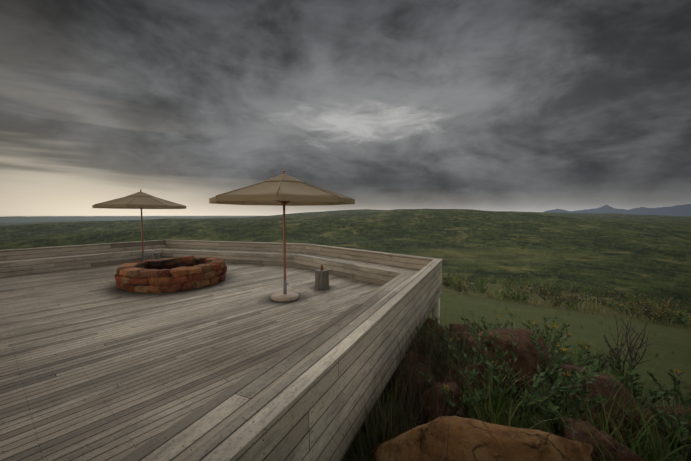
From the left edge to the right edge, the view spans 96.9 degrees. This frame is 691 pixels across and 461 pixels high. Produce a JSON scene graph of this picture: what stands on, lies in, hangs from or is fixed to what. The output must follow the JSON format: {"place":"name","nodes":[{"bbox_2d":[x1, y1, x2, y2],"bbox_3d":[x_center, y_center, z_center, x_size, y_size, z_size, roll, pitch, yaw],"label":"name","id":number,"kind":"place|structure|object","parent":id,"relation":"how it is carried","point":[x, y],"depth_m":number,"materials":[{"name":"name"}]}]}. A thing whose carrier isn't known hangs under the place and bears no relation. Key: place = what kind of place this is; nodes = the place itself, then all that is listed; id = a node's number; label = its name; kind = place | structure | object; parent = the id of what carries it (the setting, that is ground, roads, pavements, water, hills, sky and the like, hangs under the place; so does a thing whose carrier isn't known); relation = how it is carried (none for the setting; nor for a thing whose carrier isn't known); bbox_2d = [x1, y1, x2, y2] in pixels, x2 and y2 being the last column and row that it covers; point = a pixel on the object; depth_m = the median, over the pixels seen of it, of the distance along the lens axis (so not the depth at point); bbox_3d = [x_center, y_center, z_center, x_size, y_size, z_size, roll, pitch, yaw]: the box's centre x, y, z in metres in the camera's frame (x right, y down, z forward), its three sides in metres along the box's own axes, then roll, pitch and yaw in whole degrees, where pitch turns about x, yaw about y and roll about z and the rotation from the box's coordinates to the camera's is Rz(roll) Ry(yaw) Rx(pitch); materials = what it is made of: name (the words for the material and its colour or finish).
{"place":"outdoors","nodes":[
{"label":"outdoors","id":0,"kind":"place"},
{"bbox_2d":[125,260,216,290],"bbox_3d":[-4.317,1.095,7.777,2.260,0.400,2.260,0,3,1],"label":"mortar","id":1,"kind":"object","parent":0,"point":[179,264],"depth_m":6.86,"materials":[{"name":"concrete"}]},
{"bbox_2d":[0,209,690,460],"bbox_3d":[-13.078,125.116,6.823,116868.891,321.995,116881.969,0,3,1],"label":"terrain","id":2,"kind":"structure","parent":0,"point":[636,255],"depth_m":373.57,"materials":[{"name":"green plant"}]},
{"bbox_2d":[391,351,435,382],"bbox_3d":[0.872,1.891,4.053,0.465,0.619,0.579,3,4,42],"label":"boulder","id":3,"kind":"object","parent":2,"relation":"on","point":[410,359],"depth_m":3.99,"materials":[{"name":"brown stone"}]},
{"bbox_2d":[393,362,437,409],"bbox_3d":[0.824,1.945,3.638,0.605,0.546,0.558,-8,9,-34],"label":"rock","id":4,"kind":"object","parent":2,"relation":"on","point":[417,375],"depth_m":3.54,"materials":[{"name":"brown stone"}]},
{"bbox_2d":[404,298,439,356],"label":"deck posts","id":5,"kind":"object","parent":2,"relation":"on","point":[435,309],"depth_m":6.98,"materials":[{"name":"grey wood"}]},
{"bbox_2d":[0,263,381,460],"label":"deck floor","id":6,"kind":"structure","parent":5,"relation":"on","point":[96,364],"depth_m":4.07,"materials":[{"name":"grey wood"}]},
{"bbox_2d":[0,240,165,276],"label":"deck bench","id":7,"kind":"object","parent":6,"relation":"on","point":[17,262],"depth_m":9.65,"materials":[{"name":"grey wood"}]},
{"bbox_2d":[92,189,185,260],"bbox_3d":[-7.233,-0.162,10.875,2.696,2.585,2.696,0,3,1],"label":"umbrella","id":8,"kind":"object","parent":6,"relation":"on","point":[140,200],"depth_m":10.22,"materials":[{"name":"fabric"}]},
{"bbox_2d":[144,249,160,259],"bbox_3d":[-6.814,0.882,10.810,0.577,0.507,0.585,1,3,21],"label":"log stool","id":9,"kind":"object","parent":6,"relation":"on","point":[153,255],"depth_m":10.63,"materials":[{"name":"grey wood"}]},
{"bbox_2d":[114,256,226,292],"bbox_3d":[-4.333,1.058,7.798,2.498,0.556,2.469,0,3,1],"label":"fire pit","id":10,"kind":"object","parent":6,"relation":"on","point":[158,273],"depth_m":6.93,"materials":[{"name":"stone"}]},
{"bbox_2d":[161,240,305,265],"bbox_3d":[-4.391,0.845,11.201,6.244,0.820,0.814,1,3,16],"label":"deck bench","id":11,"kind":"object","parent":6,"relation":"on","point":[261,253],"depth_m":10.96,"materials":[{"name":"grey wood"}]},
{"bbox_2d":[119,259,442,460],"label":"parapet wall","id":12,"kind":"structure","parent":6,"relation":"on","point":[277,408],"depth_m":2.20,"materials":[{"name":"grey wood"}]},
{"bbox_2d":[209,170,354,301],"bbox_3d":[-1.228,0.086,6.149,2.652,2.585,2.652,-2,3,-29],"label":"umbrella","id":13,"kind":"object","parent":6,"relation":"on","point":[283,189],"depth_m":5.49,"materials":[{"name":"fabric"}]},
{"bbox_2d":[314,265,329,288],"bbox_3d":[-0.543,1.051,7.112,0.364,0.557,0.334,-2,3,-28],"label":"stump side table","id":14,"kind":"object","parent":6,"relation":"on","point":[321,278],"depth_m":6.99,"materials":[{"name":"grey wood"}]},
{"bbox_2d":[293,244,438,285],"bbox_3d":[0.183,0.981,8.603,0.814,0.820,5.091,-3,4,-44],"label":"deck bench","id":15,"kind":"object","parent":6,"relation":"on","point":[378,268],"depth_m":8.24,"materials":[{"name":"grey wood"}]},
{"bbox_2d":[423,317,445,339],"bbox_3d":[1.626,2.005,5.980,0.652,0.638,0.761,1,3,13],"label":"corner boulder","id":16,"kind":"object","parent":2,"relation":"on","point":[434,325],"depth_m":5.77,"materials":[{"name":"brown stone"}]},
{"bbox_2d":[417,382,468,423],"bbox_3d":[0.988,1.811,3.155,0.698,0.546,0.476,-2,4,-34],"label":"rock","id":17,"kind":"object","parent":2,"relation":"on","point":[427,396],"depth_m":2.97,"materials":[{"name":"brown stone"}]},
{"bbox_2d":[442,331,472,355],"bbox_3d":[1.957,2.007,5.018,0.904,0.630,0.857,-1,5,40],"label":"rock","id":18,"kind":"object","parent":2,"relation":"on","point":[463,337],"depth_m":4.99,"materials":[{"name":"brown stone"}]},
{"bbox_2d":[449,324,476,333],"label":"corner boulder","id":19,"kind":"object","parent":2,"relation":"on","point":[457,327],"depth_m":5.66,"materials":[{"name":"brown stone"}]},
{"bbox_2d":[439,364,494,402],"bbox_3d":[1.452,1.884,3.651,0.679,0.567,0.534,0,3,-7],"label":"boulder","id":20,"kind":"object","parent":2,"relation":"on","point":[468,373],"depth_m":3.53,"materials":[{"name":"brown stone"}]},
{"bbox_2d":[371,416,593,460],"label":"boulder","id":21,"kind":"object","parent":2,"relation":"on","point":[484,441],"depth_m":2.07,"materials":[{"name":"brown stone"}]},
{"bbox_2d":[295,274,690,460],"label":"grass tufts","id":22,"kind":"object","parent":2,"relation":"on","point":[490,406],"depth_m":3.10,"materials":[{"name":"green plant"}]},
{"bbox_2d":[468,328,559,409],"bbox_3d":[2.234,1.944,4.014,1.177,1.259,1.304,1,3,20],"label":"tall boulder","id":23,"kind":"object","parent":2,"relation":"on","point":[527,356],"depth_m":3.71,"materials":[{"name":"brown stone"}]},
{"bbox_2d":[416,267,690,437],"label":"shrubs","id":24,"kind":"object","parent":2,"relation":"on","point":[552,410],"depth_m":3.55,"materials":[{"name":"green plant"}]},
{"bbox_2d":[420,314,690,433],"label":"shrubs","id":25,"kind":"object","parent":2,"relation":"on","point":[630,351],"depth_m":3.73,"materials":[{"name":"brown plant"}]},
{"bbox_2d":[547,345,572,364],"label":"rock","id":26,"kind":"object","parent":2,"relation":"on","point":[570,362],"depth_m":4.40,"materials":[{"name":"brown stone"}]},
{"bbox_2d":[560,417,637,460],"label":"boulder","id":27,"kind":"object","parent":2,"relation":"on","point":[580,434],"depth_m":2.35,"materials":[{"name":"brown stone"}]},
{"bbox_2d":[558,363,647,445],"bbox_3d":[2.756,1.987,3.348,0.816,0.936,1.313,3,6,22],"label":"tall boulder","id":28,"kind":"object","parent":2,"relation":"on","point":[595,384],"depth_m":3.08,"materials":[{"name":"brown stone"}]},
{"bbox_2d":[641,404,690,439],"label":"boulder","id":29,"kind":"object","parent":2,"relation":"on","point":[688,409],"depth_m":3.10,"materials":[{"name":"brown stone"}]},
{"bbox_2d":[0,0,690,216],"label":"sky","id":30,"kind":"structure","parent":0,"point":[484,105],"materials":[{"name":"grey"}]},
{"bbox_2d":[544,204,690,215],"bbox_3d":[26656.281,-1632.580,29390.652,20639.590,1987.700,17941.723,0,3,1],"label":"mountains","id":31,"kind":"structure","parent":0,"point":[681,210],"depth_m":30054.24,"materials":[{"name":"blue"}]}
]}

